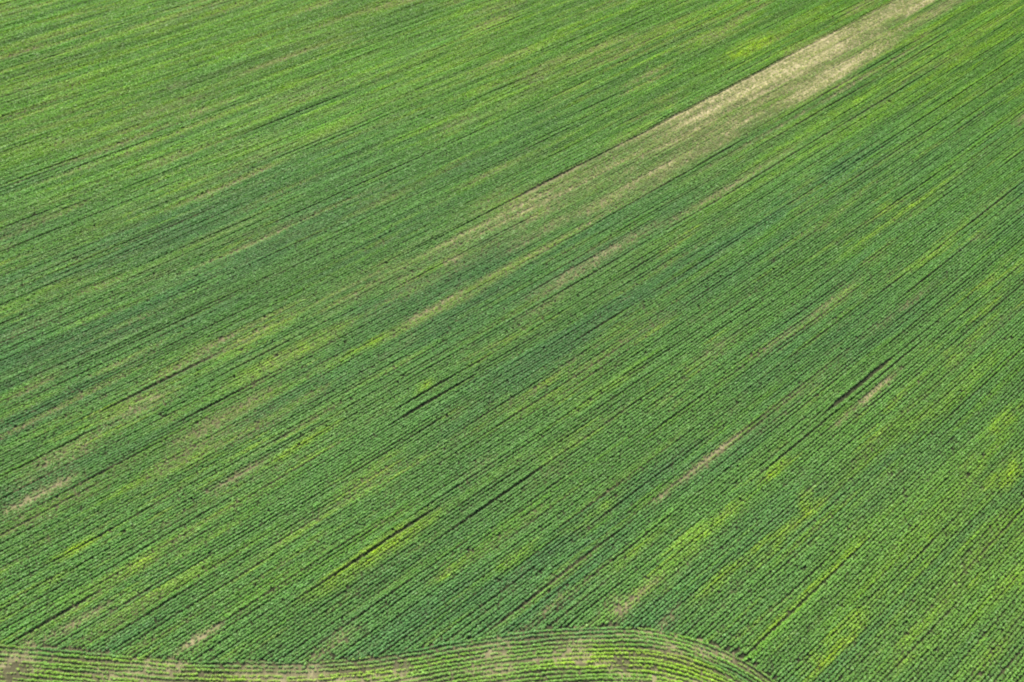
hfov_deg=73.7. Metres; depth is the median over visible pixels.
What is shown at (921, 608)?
crop row
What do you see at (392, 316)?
crop row
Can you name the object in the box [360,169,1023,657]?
crop row
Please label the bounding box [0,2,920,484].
crop row
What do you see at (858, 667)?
crop row
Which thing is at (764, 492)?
crop row
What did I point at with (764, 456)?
crop row
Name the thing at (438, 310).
crop row
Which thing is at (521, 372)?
crop row
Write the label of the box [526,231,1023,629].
crop row
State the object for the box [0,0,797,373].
crop row
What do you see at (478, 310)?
crop row
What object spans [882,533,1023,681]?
crop row
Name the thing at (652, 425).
crop row
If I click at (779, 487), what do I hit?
crop row
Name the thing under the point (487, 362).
crop row
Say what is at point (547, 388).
crop row
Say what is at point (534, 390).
crop row
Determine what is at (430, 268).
crop row
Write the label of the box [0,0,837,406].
crop row
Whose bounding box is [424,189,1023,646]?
crop row
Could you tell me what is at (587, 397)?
crop row
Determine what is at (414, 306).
crop row
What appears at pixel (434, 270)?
crop row
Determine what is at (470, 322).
crop row
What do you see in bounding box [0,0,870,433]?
crop row
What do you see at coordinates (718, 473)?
crop row
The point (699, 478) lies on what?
crop row
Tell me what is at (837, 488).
crop row
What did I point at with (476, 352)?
crop row
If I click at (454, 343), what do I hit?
crop row
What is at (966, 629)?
crop row
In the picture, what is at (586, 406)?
crop row
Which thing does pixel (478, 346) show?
crop row
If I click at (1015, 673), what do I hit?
crop row
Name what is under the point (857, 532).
crop row
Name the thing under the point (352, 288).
crop row
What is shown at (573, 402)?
crop row
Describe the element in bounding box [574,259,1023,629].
crop row
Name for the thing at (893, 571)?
crop row
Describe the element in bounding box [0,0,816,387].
crop row
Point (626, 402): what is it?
crop row
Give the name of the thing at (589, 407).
crop row
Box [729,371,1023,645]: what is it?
crop row
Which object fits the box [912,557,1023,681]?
crop row
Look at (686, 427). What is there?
crop row
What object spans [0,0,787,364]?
crop row
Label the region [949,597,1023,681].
crop row
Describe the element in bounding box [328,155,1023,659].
crop row
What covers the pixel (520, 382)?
crop row
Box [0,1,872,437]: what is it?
crop row
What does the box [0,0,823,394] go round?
crop row
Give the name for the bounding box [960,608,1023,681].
crop row
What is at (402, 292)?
crop row
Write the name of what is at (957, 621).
crop row
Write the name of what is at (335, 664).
headland row
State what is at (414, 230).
crop row
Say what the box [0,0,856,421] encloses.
crop row
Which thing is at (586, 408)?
crop row
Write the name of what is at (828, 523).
crop row
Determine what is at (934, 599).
crop row
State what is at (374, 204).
crop row
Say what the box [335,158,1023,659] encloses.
crop row
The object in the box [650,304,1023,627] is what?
crop row
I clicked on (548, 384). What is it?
crop row
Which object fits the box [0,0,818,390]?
crop row
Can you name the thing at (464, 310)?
crop row
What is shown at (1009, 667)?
crop row
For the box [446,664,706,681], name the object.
headland row
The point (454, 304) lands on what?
crop row
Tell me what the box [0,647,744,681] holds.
headland row
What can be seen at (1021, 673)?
crop row
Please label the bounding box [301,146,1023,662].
crop row
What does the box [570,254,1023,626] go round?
crop row
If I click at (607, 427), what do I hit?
crop row
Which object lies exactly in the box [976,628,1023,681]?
crop row
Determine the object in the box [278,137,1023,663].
crop row
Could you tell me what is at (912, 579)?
crop row
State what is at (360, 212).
crop row
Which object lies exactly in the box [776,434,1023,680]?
crop row
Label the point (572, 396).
crop row
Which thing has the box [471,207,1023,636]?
crop row
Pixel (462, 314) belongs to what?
crop row
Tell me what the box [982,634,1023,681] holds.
crop row
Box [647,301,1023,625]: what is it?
crop row
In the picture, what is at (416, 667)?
headland row
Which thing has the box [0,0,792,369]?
crop row
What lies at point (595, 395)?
crop row
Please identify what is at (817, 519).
crop row
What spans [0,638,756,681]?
headland row
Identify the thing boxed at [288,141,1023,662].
crop row
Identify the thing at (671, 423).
crop row
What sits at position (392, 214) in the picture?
crop row
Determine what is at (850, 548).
crop row
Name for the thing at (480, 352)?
crop row
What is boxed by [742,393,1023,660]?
crop row
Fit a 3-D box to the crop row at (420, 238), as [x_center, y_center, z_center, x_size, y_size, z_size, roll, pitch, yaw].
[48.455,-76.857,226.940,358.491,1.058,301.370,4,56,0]
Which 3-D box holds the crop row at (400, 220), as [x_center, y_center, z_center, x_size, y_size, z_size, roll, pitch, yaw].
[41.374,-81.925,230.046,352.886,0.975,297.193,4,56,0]
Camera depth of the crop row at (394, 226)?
191.23 m
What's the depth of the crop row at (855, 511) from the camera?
152.77 m
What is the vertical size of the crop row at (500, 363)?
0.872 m
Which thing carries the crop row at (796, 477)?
on the ground
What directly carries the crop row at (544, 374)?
on the ground
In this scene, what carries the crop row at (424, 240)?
on the ground
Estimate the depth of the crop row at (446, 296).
179.45 m
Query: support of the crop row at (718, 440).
on the ground
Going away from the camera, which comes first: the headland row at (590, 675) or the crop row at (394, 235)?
the headland row at (590, 675)
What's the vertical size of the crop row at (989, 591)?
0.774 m
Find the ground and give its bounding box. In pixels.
[0,0,1023,681]
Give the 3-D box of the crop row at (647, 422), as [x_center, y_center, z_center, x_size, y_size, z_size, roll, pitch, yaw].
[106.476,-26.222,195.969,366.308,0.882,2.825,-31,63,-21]
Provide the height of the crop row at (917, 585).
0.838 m
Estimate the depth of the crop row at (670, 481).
159.68 m
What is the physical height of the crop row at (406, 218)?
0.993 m
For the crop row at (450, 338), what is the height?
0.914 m
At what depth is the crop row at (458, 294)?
177.64 m
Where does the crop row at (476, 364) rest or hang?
on the ground
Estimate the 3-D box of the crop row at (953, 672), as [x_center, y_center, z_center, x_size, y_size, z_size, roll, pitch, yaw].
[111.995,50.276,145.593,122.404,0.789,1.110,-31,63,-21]
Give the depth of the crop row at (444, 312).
175.61 m
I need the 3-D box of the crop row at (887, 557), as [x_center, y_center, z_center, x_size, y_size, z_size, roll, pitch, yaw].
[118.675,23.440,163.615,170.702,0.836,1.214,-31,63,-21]
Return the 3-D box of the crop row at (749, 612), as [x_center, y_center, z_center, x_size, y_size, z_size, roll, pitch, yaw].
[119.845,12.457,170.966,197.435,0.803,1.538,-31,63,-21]
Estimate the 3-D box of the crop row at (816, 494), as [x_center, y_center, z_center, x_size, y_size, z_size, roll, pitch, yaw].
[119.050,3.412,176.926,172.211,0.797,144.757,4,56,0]
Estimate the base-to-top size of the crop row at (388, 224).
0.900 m
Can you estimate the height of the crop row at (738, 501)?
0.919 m
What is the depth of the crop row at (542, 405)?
162.01 m
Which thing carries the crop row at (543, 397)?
on the ground
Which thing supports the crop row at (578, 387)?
on the ground
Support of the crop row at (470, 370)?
on the ground
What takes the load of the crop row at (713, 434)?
on the ground
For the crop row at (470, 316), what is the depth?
174.34 m
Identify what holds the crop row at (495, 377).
on the ground
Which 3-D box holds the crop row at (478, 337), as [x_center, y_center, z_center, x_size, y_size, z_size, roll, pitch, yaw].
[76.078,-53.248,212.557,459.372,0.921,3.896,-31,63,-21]
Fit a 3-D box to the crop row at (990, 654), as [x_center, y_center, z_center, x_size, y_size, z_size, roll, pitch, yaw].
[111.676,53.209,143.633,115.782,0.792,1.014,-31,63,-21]
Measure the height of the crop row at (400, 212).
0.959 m
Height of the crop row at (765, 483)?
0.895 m
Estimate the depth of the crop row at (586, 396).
163.10 m
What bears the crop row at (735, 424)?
on the ground
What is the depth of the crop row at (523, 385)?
165.40 m
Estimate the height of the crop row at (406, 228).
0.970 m
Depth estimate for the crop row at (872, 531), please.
151.07 m
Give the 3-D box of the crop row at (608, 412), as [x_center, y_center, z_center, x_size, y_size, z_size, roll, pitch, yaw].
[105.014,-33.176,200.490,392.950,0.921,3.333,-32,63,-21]
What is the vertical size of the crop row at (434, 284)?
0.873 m
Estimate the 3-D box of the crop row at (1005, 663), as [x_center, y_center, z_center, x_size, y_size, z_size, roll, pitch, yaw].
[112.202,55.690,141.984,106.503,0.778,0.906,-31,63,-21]
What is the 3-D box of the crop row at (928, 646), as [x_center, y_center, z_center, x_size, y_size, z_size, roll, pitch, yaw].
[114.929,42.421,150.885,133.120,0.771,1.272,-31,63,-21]
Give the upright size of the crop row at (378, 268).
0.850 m
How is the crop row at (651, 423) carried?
on the ground
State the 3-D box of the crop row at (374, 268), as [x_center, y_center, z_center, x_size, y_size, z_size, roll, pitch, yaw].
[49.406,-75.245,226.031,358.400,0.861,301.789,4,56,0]
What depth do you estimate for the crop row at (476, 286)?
182.03 m
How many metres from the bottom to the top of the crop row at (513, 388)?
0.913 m
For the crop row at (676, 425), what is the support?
on the ground
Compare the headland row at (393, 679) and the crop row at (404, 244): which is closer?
the headland row at (393, 679)
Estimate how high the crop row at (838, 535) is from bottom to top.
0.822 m
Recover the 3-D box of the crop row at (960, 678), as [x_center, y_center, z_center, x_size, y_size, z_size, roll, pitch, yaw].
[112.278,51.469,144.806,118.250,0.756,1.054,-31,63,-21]
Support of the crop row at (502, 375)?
on the ground
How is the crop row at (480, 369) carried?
on the ground
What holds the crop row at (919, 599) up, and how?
on the ground
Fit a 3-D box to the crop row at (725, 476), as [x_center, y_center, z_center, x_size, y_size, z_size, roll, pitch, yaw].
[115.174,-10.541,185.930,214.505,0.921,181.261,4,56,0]
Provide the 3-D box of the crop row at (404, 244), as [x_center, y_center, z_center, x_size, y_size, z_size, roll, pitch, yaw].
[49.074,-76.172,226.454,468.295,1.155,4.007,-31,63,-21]
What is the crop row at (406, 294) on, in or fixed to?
on the ground
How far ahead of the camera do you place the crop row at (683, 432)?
160.69 m
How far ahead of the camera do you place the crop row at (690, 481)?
160.38 m
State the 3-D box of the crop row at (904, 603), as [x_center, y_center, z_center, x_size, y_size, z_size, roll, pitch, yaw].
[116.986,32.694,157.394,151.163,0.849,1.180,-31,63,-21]
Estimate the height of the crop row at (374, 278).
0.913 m
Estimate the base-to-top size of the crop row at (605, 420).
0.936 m
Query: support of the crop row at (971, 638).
on the ground
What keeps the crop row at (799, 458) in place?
on the ground
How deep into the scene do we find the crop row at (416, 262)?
183.45 m
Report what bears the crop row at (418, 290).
on the ground
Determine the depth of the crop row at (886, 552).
147.54 m
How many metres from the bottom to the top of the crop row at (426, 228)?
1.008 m
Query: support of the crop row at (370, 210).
on the ground
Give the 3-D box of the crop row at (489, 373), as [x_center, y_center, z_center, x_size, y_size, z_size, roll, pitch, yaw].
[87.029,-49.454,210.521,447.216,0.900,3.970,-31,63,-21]
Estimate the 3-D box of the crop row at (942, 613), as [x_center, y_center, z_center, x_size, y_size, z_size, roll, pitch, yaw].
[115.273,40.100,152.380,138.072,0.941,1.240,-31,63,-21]
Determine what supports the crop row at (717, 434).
on the ground
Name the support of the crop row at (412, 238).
on the ground
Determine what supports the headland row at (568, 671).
on the ground
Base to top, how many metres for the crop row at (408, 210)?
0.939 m
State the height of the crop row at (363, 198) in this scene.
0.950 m
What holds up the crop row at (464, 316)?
on the ground
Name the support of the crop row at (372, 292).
on the ground
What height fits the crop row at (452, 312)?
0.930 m
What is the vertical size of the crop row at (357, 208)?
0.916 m
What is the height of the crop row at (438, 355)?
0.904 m
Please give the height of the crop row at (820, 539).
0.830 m
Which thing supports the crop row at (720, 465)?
on the ground
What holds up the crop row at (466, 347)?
on the ground
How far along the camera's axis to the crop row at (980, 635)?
138.54 m
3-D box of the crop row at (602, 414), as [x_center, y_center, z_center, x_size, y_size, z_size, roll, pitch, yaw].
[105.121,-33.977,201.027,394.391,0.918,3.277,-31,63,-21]
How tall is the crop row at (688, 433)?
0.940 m
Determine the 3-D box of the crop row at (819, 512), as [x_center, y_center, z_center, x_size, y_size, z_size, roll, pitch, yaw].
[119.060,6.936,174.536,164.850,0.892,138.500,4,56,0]
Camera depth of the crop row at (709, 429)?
160.22 m
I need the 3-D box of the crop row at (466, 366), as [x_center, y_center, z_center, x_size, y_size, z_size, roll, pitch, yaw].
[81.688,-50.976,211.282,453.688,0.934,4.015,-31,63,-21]
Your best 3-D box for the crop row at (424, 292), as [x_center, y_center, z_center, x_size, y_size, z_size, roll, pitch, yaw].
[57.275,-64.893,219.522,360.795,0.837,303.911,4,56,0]
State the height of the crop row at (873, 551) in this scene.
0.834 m
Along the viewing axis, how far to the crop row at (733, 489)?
158.32 m
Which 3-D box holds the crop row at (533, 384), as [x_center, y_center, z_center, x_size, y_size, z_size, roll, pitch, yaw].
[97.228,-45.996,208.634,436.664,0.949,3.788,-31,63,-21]
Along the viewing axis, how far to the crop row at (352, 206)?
197.86 m
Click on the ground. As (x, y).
(178, 664)
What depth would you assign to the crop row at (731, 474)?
159.58 m
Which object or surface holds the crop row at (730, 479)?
on the ground
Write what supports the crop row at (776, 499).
on the ground
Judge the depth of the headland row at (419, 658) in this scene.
132.42 m
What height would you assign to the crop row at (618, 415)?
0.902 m
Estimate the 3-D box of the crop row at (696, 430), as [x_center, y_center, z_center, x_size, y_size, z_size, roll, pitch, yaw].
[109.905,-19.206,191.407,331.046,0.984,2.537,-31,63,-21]
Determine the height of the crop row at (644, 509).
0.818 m
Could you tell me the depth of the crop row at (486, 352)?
169.26 m
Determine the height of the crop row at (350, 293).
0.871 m
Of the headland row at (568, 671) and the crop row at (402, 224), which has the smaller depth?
the headland row at (568, 671)
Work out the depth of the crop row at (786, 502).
156.02 m
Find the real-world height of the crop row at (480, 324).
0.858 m
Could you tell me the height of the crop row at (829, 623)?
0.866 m
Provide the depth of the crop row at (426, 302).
176.99 m
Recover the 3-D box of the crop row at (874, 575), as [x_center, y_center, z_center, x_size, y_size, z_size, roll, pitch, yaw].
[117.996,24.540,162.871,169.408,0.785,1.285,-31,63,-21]
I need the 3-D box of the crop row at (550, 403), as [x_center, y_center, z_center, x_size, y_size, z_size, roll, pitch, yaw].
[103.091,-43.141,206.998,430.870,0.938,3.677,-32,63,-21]
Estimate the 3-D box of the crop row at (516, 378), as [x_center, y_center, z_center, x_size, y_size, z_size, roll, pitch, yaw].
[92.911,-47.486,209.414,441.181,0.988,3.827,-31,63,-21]
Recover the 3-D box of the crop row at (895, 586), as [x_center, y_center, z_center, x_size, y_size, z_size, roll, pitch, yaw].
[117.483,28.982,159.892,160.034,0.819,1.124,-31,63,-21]
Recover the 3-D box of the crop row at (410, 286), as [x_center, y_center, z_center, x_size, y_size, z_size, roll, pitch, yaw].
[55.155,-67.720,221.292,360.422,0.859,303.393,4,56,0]
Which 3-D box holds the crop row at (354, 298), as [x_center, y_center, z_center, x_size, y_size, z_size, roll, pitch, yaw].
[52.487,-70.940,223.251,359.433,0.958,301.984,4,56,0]
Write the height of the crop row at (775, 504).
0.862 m
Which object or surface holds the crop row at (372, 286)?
on the ground
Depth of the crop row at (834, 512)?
153.75 m
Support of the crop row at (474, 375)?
on the ground
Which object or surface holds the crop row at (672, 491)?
on the ground
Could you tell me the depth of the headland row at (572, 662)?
132.68 m
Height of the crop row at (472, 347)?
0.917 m
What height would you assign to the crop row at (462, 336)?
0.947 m
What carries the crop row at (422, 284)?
on the ground
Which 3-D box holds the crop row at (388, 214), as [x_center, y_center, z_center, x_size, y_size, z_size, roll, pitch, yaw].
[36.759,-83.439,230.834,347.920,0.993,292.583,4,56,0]
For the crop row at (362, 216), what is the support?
on the ground
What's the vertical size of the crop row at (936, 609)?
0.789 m
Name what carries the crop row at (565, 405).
on the ground
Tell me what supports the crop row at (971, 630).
on the ground
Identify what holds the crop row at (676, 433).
on the ground
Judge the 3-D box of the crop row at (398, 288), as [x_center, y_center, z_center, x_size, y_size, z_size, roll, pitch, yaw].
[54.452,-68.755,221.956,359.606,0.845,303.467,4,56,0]
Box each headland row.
[0,626,775,681]
[0,630,767,681]
[0,634,762,681]
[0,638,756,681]
[0,643,748,681]
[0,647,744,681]
[0,651,733,681]
[0,655,728,681]
[0,659,717,681]
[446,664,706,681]
[468,668,695,681]
[507,673,682,681]
[530,676,667,681]
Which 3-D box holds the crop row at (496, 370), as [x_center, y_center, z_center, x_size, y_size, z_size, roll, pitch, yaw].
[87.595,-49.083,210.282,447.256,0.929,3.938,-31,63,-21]
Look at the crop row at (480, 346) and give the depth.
169.49 m
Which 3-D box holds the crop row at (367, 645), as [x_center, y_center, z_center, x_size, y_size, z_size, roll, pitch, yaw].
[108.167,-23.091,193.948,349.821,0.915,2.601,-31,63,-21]
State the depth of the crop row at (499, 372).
166.30 m
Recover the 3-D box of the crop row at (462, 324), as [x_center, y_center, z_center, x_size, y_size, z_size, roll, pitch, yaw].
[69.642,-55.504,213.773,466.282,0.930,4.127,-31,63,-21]
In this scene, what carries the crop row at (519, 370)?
on the ground
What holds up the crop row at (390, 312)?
on the ground
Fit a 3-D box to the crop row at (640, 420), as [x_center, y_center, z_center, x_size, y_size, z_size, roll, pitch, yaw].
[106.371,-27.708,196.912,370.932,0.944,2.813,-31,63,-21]
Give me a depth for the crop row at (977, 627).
139.40 m
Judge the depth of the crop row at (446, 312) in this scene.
175.49 m
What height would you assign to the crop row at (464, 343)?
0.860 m
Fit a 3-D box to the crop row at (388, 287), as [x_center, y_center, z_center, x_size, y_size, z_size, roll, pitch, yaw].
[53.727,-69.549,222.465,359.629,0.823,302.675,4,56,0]
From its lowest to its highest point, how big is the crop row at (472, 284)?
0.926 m
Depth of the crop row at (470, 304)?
177.37 m
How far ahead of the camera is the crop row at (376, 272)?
182.41 m
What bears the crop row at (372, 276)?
on the ground
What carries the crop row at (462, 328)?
on the ground
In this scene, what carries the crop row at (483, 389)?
on the ground
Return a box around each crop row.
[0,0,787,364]
[0,0,789,367]
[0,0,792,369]
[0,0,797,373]
[0,0,800,375]
[0,0,803,378]
[0,0,809,382]
[0,0,812,384]
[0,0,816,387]
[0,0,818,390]
[0,0,821,393]
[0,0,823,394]
[0,0,826,397]
[0,0,829,398]
[0,0,832,400]
[0,0,835,404]
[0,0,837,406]
[0,0,840,409]
[0,0,844,412]
[0,0,846,414]
[0,0,850,416]
[0,0,853,419]
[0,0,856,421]
[0,0,859,423]
[0,0,863,429]
[0,0,868,431]
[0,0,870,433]
[0,0,878,442]
[0,0,881,444]
[0,0,883,446]
[0,0,887,450]
[0,0,889,452]
[0,0,892,454]
[0,0,896,456]
[0,0,900,460]
[0,0,902,463]
[0,0,905,466]
[0,0,909,468]
[0,0,914,473]
[0,0,916,474]
[0,0,919,479]
[0,0,921,482]
[0,0,930,490]
[0,0,934,491]
[0,0,936,494]
[0,0,938,497]
[0,0,941,501]
[0,0,945,504]
[0,0,946,507]
[0,0,950,509]
[0,0,954,512]
[0,0,957,515]
[0,0,958,518]
[0,0,964,523]
[0,0,967,527]
[0,0,969,530]
[0,0,972,533]
[0,0,974,537]
[0,0,977,539]
[0,0,980,543]
[0,0,984,545]
[0,0,985,548]
[0,0,989,550]
[0,0,990,554]
[0,0,994,557]
[0,0,996,559]
[0,0,1000,563]
[0,0,1002,567]
[0,0,1004,568]
[0,0,1008,573]
[0,0,1011,576]
[0,0,1013,578]
[0,0,1016,582]
[0,0,1019,586]
[0,0,1021,589]
[0,0,1023,592]
[0,1,859,426]
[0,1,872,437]
[0,1,909,471]
[0,1,925,487]
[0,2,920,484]
[0,2,1023,596]
[0,3,956,521]
[0,4,1023,598]
[0,5,1023,602]
[0,7,1023,605]
[0,9,1023,608]
[0,11,1023,613]
[0,13,1023,616]
[0,15,1023,619]
[0,16,1023,622]
[0,18,1023,626]
[0,20,1023,629]
[0,22,1023,633]
[0,24,1023,636]
[0,26,1023,639]
[0,28,1023,643]
[1,0,782,362]
[1,0,793,371]
[1,0,806,379]
[2,0,875,438]
[4,30,1023,644]
[7,32,1023,646]
[18,33,1023,644]
[20,35,1023,645]
[28,37,1023,644]
[35,39,1023,643]
[38,40,1023,646]
[47,42,1023,644]
[51,45,1023,645]
[55,49,1023,650]
[58,47,1022,645]
[67,50,1023,646]
[71,52,1023,647]
[76,54,1023,647]
[82,56,1023,648]
[86,58,1023,649]
[91,60,1023,650]
[95,63,1023,651]
[102,64,1023,652]
[109,66,1023,650]
[110,68,1023,653]
[112,70,1023,657]
[116,72,1023,657]
[127,74,1023,654]
[131,77,1023,655]
[137,79,1023,656]
[138,81,1023,659]
[150,83,1023,656]
[150,85,1023,658]
[160,87,1023,656]
[162,89,1023,659]
[170,92,1023,657]
[175,95,1023,658]
[179,96,1023,658]
[184,98,1023,659]
[191,101,1023,660]
[193,103,1023,662]
[200,108,1023,664]
[202,104,1023,659]
[211,109,1023,662]
[219,111,1023,659]
[220,115,1023,663]
[229,118,1022,661]
[238,118,1023,660]
[240,122,1023,662]
[250,124,1023,659]
[255,126,1023,660]
[264,129,1023,659]
[267,131,1023,661]
[273,134,1023,661]
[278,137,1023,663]
[284,139,1023,662]
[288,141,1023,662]
[294,144,1023,662]
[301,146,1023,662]
[303,148,1022,665]
[317,151,1023,661]
[324,153,1023,659]
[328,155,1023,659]
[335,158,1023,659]
[345,161,1023,656]
[347,163,1023,659]
[354,165,1023,658]
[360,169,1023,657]
[370,171,1023,655]
[374,173,1023,656]
[385,176,1023,653]
[394,179,1023,651]
[396,182,1023,654]
[407,185,1023,650]
[413,187,1023,649]
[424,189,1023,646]
[433,194,1023,643]
[437,196,1023,644]
[447,198,1023,642]
[450,202,1023,644]
[460,203,1023,640]
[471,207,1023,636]
[474,210,1023,639]
[478,212,1023,640]
[490,216,1023,634]
[495,219,1023,636]
[501,222,1023,636]
[508,225,1023,635]
[515,228,1023,634]
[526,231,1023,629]
[529,234,1023,631]
[537,239,1023,629]
[541,241,1023,628]
[552,244,1023,625]
[553,247,1023,629]
[563,250,1023,626]
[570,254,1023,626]
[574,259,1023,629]
[575,256,1023,625]
[584,263,1023,628]
[591,266,1023,627]
[595,270,1023,628]
[605,273,1023,623]
[612,277,1023,623]
[618,280,1023,623]
[620,284,1023,625]
[623,287,1023,627]
[629,290,1023,626]
[634,293,1023,627]
[642,297,1023,625]
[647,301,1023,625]
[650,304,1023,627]
[654,308,1023,629]
[658,310,1023,629]
[661,314,1023,633]
[665,318,1023,634]
[672,322,1023,632]
[677,325,1023,632]
[678,330,1023,637]
[685,332,1023,636]
[689,336,1023,636]
[692,341,1023,638]
[701,343,1023,636]
[703,349,1023,640]
[704,352,1023,642]
[713,356,1023,640]
[716,360,1023,642]
[719,363,1023,645]
[721,368,1023,648]
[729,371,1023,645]
[729,376,1023,651]
[735,385,1023,656]
[739,382,1023,647]
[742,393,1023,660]
[744,389,1023,652]
[748,396,1023,658]
[749,400,1023,662]
[756,410,1023,668]
[757,404,1023,661]
[760,414,1023,669]
[764,418,1023,671]
[768,422,1023,671]
[770,426,1023,677]
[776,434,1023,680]
[777,430,1023,675]
[780,440,1023,681]
[787,445,1023,681]
[792,449,1023,681]
[796,453,1023,681]
[803,458,1023,681]
[808,463,1023,681]
[814,467,1023,681]
[819,472,1023,681]
[825,477,1023,681]
[832,482,1023,681]
[836,488,1023,681]
[843,492,1023,681]
[849,498,1023,681]
[853,503,1023,681]
[859,510,1023,681]
[864,515,1023,681]
[871,520,1023,681]
[876,526,1023,681]
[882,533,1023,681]
[888,536,1023,681]
[892,541,1023,681]
[900,546,1023,681]
[906,553,1023,681]
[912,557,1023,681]
[917,565,1023,681]
[924,568,1023,681]
[926,573,1023,681]
[932,578,1023,681]
[937,585,1023,681]
[942,589,1023,681]
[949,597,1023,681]
[955,604,1023,681]
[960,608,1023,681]
[966,616,1023,681]
[971,621,1023,681]
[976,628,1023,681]
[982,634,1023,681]
[988,639,1023,681]
[996,649,1023,681]
[1001,655,1023,681]
[1006,662,1023,681]
[1012,668,1023,681]
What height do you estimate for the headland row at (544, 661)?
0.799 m
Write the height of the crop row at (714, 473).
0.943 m
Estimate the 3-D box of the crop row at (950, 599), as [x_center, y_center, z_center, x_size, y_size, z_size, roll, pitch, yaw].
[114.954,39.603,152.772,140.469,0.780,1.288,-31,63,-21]
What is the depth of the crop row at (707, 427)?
160.59 m
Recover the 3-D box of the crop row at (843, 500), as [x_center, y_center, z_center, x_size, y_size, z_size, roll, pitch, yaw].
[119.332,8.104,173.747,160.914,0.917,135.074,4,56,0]
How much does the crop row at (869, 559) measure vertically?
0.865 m
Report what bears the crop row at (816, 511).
on the ground
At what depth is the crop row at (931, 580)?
144.19 m
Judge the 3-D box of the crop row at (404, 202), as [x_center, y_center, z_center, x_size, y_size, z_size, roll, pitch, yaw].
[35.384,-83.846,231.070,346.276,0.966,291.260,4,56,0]
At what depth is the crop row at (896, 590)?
144.41 m
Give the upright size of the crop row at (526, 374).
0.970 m
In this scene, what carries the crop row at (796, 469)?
on the ground
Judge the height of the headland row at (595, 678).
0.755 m
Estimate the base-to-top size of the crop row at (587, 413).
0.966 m
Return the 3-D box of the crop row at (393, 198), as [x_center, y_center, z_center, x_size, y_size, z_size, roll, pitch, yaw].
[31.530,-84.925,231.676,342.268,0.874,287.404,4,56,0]
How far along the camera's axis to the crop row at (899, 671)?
140.75 m
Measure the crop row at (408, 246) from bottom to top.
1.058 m
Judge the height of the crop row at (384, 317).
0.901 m
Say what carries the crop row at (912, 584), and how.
on the ground
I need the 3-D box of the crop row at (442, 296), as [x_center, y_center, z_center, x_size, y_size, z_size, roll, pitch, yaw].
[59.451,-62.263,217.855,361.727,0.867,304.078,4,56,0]
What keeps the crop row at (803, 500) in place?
on the ground
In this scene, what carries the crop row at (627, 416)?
on the ground
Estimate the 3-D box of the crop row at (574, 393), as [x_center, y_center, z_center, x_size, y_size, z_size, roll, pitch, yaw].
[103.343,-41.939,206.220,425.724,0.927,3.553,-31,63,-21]
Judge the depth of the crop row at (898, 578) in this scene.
145.26 m
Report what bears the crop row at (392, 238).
on the ground
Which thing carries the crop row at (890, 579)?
on the ground
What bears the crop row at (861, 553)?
on the ground
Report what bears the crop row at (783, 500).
on the ground
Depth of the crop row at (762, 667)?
147.95 m
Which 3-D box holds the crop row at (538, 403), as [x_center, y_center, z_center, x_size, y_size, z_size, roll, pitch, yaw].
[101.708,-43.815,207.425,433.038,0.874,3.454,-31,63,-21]
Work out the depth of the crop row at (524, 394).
162.58 m
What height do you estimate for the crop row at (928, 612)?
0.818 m
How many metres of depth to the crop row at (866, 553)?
148.54 m
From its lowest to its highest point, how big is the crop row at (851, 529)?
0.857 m
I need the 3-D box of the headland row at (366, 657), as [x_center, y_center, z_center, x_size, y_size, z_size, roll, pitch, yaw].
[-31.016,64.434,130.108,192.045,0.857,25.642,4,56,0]
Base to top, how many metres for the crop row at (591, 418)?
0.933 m
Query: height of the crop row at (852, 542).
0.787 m
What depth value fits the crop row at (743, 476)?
158.84 m
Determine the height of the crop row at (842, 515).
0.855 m
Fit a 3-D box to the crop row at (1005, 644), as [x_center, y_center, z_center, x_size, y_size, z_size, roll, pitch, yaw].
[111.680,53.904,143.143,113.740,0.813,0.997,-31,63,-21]
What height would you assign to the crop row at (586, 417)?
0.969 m
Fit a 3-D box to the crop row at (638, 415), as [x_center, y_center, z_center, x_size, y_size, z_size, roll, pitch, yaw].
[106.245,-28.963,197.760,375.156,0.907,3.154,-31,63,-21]
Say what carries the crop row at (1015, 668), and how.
on the ground
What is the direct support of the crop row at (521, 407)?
on the ground
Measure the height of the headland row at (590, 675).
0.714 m
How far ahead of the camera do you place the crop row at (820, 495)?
155.94 m
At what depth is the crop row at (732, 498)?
158.78 m
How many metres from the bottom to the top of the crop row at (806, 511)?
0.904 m

